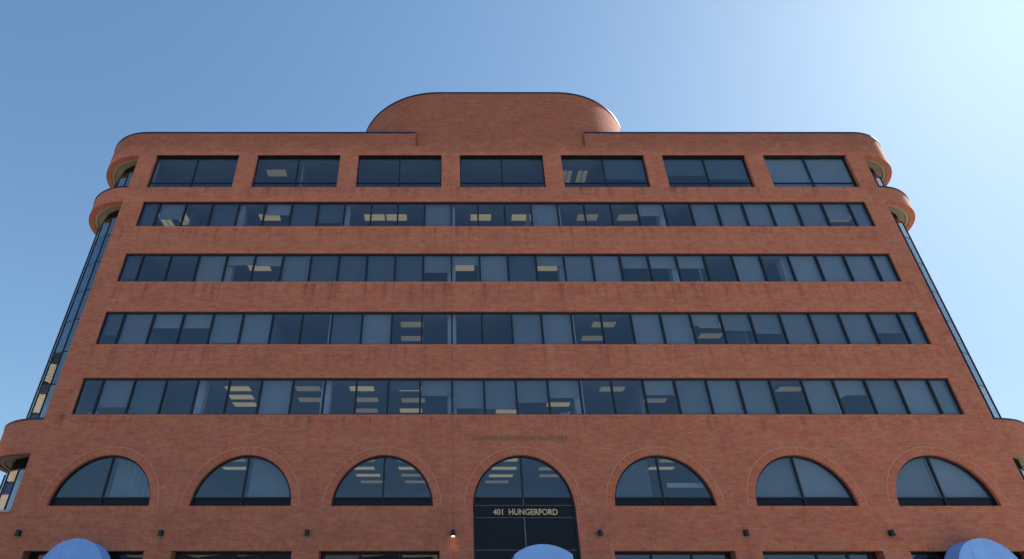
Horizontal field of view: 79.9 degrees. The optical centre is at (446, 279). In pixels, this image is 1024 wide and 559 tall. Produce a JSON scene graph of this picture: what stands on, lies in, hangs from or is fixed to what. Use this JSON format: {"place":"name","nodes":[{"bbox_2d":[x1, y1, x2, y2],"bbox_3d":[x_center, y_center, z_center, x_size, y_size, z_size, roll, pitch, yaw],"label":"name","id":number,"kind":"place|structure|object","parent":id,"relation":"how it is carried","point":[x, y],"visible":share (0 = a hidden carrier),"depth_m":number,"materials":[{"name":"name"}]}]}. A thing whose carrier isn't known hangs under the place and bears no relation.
{"place":"outdoors","nodes":[
{"label":"outdoors","id":0,"kind":"place"},
{"bbox_2d":[0,0,1023,509],"label":"sky","id":1,"kind":"structure","parent":0,"point":[938,84],"materials":[{"name":"blue"}]},
{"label":"terrace","id":2,"kind":"structure","parent":0,"visible":0},
{"bbox_2d":[0,92,1023,558],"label":"office building","id":3,"kind":"structure","parent":2,"relation":"on","point":[358,344],"depth_m":30.64,"materials":[{"name":"red brick"}]},
{"bbox_2d":[14,530,21,536],"bbox_3d":[-17.860,10.594,25.318,0.200,0.265,0.256,0,-32,0],"label":"wall lamp","id":4,"kind":"object","parent":3,"relation":"attached to","point":[17,533],"visible":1,"depth_m":25.25,"materials":[{"name":"black metal"}]},
{"bbox_2d":[43,538,110,558],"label":"entrance awning","id":5,"kind":"object","parent":3,"relation":"attached to","point":[77,548],"visible":1,"depth_m":24.30,"materials":[{"name":"blue fabric"}]},
{"bbox_2d":[29,552,143,558],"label":"storefront window","id":6,"kind":"structure","parent":3,"relation":"in","point":[32,553],"depth_m":25.53,"materials":[{"name":"brown metal"}]},
{"bbox_2d":[49,456,149,505],"bbox_3d":[-14.945,8.936,26.960,4.378,2.310,0.464,0,-32,0],"label":"arched window","id":7,"kind":"structure","parent":3,"relation":"in","point":[130,487],"depth_m":26.85,"materials":[{"name":"blue glass"}]},
{"bbox_2d":[157,530,163,536],"bbox_3d":[-11.910,10.594,25.318,0.200,0.265,0.256,0,-32,0],"label":"wall lamp","id":8,"kind":"object","parent":3,"relation":"attached to","point":[160,533],"visible":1,"depth_m":25.23,"materials":[{"name":"black metal"}]},
{"bbox_2d":[148,155,238,186],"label":"punched window","id":9,"kind":"structure","parent":3,"relation":"in","point":[198,157],"depth_m":36.89,"materials":[{"name":"brown metal"}]},
{"bbox_2d":[175,552,291,558],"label":"storefront window","id":10,"kind":"structure","parent":3,"relation":"in","point":[235,554],"depth_m":25.53,"materials":[{"name":"brown metal"}]},
{"bbox_2d":[190,456,290,505],"bbox_3d":[-8.850,8.921,26.937,4.378,2.310,0.410,0,-32,0],"label":"arched window","id":11,"kind":"structure","parent":3,"relation":"in","point":[253,499],"depth_m":26.83,"materials":[{"name":"blue glass"}]},
{"bbox_2d":[252,155,339,186],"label":"punched window","id":12,"kind":"structure","parent":3,"relation":"in","point":[299,157],"depth_m":36.89,"materials":[{"name":"brown metal"}]},
{"bbox_2d":[304,530,309,536],"bbox_3d":[-5.800,10.594,25.318,0.200,0.265,0.256,0,-32,0],"label":"wall lamp","id":13,"kind":"object","parent":3,"relation":"attached to","point":[306,534],"visible":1,"depth_m":25.22,"materials":[{"name":"black metal"}]},
{"bbox_2d":[321,552,439,558],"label":"storefront window","id":14,"kind":"structure","parent":3,"relation":"in","point":[328,555],"depth_m":25.53,"materials":[{"name":"brown metal"}]},
{"bbox_2d":[331,456,432,505],"bbox_3d":[-2.755,8.897,26.784,4.378,2.189,0.125,0,-32,0],"label":"arched window","id":15,"kind":"structure","parent":3,"relation":"in","point":[337,501],"depth_m":26.36,"materials":[{"name":"brown metal"}]},
{"bbox_2d":[356,155,441,186],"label":"punched window","id":16,"kind":"structure","parent":3,"relation":"in","point":[400,157],"depth_m":36.89,"materials":[{"name":"brown metal"}]},
{"bbox_2d":[460,155,545,186],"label":"punched window","id":17,"kind":"structure","parent":3,"relation":"in","point":[500,157],"depth_m":36.89,"materials":[{"name":"brown metal"}]},
{"bbox_2d":[136,202,874,225],"bbox_3d":[3.340,-3.634,34.652,41.520,1.819,0.237,0,-32,0],"label":"ribbon window","id":18,"kind":"structure","parent":3,"relation":"in","point":[225,213],"depth_m":34.86,"materials":[{"name":"blue glass"}]},
{"bbox_2d":[117,254,900,281],"bbox_3d":[3.340,-0.557,32.716,41.520,1.849,0.237,0,-32,0],"label":"ribbon window","id":19,"kind":"structure","parent":3,"relation":"in","point":[297,267],"depth_m":32.93,"materials":[{"name":"blue glass"}]},
{"bbox_2d":[96,312,929,343],"bbox_3d":[3.340,2.528,30.775,41.520,1.879,0.237,0,-32,0],"label":"ribbon window","id":20,"kind":"structure","parent":3,"relation":"in","point":[377,328],"depth_m":30.98,"materials":[{"name":"blue glass"}]},
{"bbox_2d":[72,378,962,413],"bbox_3d":[3.340,5.596,28.844,41.520,1.849,0.237,0,-32,0],"label":"ribbon window","id":21,"kind":"structure","parent":3,"relation":"in","point":[497,393],"depth_m":29.05,"materials":[{"name":"blue glass"}]},
{"bbox_2d":[473,435,567,439],"bbox_3d":[3.370,7.194,27.572,4.320,0.210,0.060,0,-32,0],"label":"wall lettering","id":22,"kind":"object","parent":3,"relation":"attached to","point":[505,437],"depth_m":27.55,"materials":[{"name":"brown metal"}]},
{"bbox_2d":[493,509,557,514],"bbox_3d":[3.400,9.985,26.055,2.770,0.250,0.060,0,-32,0],"label":"address lettering","id":23,"kind":"object","parent":3,"relation":"attached to","point":[534,511],"visible":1,"depth_m":26.04},
{"bbox_2d":[512,544,572,558],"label":"entrance canopy","id":24,"kind":"object","parent":3,"relation":"attached to","point":[542,551],"visible":1,"depth_m":20.82,"materials":[{"name":"blue fabric"}]},
{"bbox_2d":[598,530,602,536],"bbox_3d":[6.430,10.594,25.318,0.200,0.265,0.256,0,-32,0],"label":"wall lamp","id":25,"kind":"object","parent":3,"relation":"attached to","point":[600,533],"visible":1,"depth_m":25.22,"materials":[{"name":"black metal"}]},
{"bbox_2d":[561,155,649,186],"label":"punched window","id":26,"kind":"structure","parent":3,"relation":"in","point":[613,166],"depth_m":36.82,"materials":[{"name":"blue glass"}]},
{"bbox_2d":[615,456,715,505],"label":"arched window","id":27,"kind":"structure","parent":3,"relation":"in","point":[620,500],"depth_m":26.81,"materials":[{"name":"brown metal"}]},
{"bbox_2d":[615,552,730,558],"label":"storefront window","id":28,"kind":"structure","parent":3,"relation":"in","point":[650,554],"depth_m":25.53,"materials":[{"name":"brown metal"}]},
{"bbox_2d":[662,155,753,186],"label":"punched window","id":29,"kind":"structure","parent":3,"relation":"in","point":[715,166],"depth_m":36.82,"materials":[{"name":"blue glass"}]},
{"bbox_2d":[743,530,749,536],"bbox_3d":[12.520,10.594,25.318,0.200,0.265,0.256,0,-32,0],"label":"wall lamp","id":30,"kind":"object","parent":3,"relation":"attached to","point":[746,533],"visible":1,"depth_m":25.23,"materials":[{"name":"black metal"}]},
{"bbox_2d":[756,456,856,505],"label":"arched window","id":31,"kind":"structure","parent":3,"relation":"in","point":[818,485],"depth_m":26.86,"materials":[{"name":"blue glass"}]},
{"bbox_2d":[763,155,857,186],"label":"punched window","id":32,"kind":"structure","parent":3,"relation":"in","point":[784,170],"depth_m":36.65,"materials":[{"name":"blue glass"}]},
{"bbox_2d":[763,552,876,558],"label":"storefront window","id":33,"kind":"structure","parent":3,"relation":"in","point":[815,554],"depth_m":25.53,"materials":[{"name":"brown metal"}]},
{"bbox_2d":[888,530,895,536],"bbox_3d":[18.590,10.594,25.318,0.200,0.265,0.256,0,-32,0],"label":"wall lamp","id":34,"kind":"object","parent":3,"relation":"attached to","point":[891,533],"visible":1,"depth_m":25.25,"materials":[{"name":"black metal"}]},
{"bbox_2d":[896,456,998,505],"bbox_3d":[21.625,8.887,26.882,4.380,2.310,0.281,0,-32,0],"label":"arched window","id":35,"kind":"structure","parent":3,"relation":"in","point":[956,485],"depth_m":26.84,"materials":[{"name":"blue glass"}]},
{"bbox_2d":[910,552,1022,558],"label":"storefront window","id":36,"kind":"structure","parent":3,"relation":"in","point":[940,554],"depth_m":25.53,"materials":[{"name":"brown metal"}]},
{"bbox_2d":[945,538,1017,558],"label":"entrance awning","id":37,"kind":"object","parent":3,"relation":"attached to","point":[979,548],"visible":1,"depth_m":24.31,"materials":[{"name":"blue fabric"}]}
]}

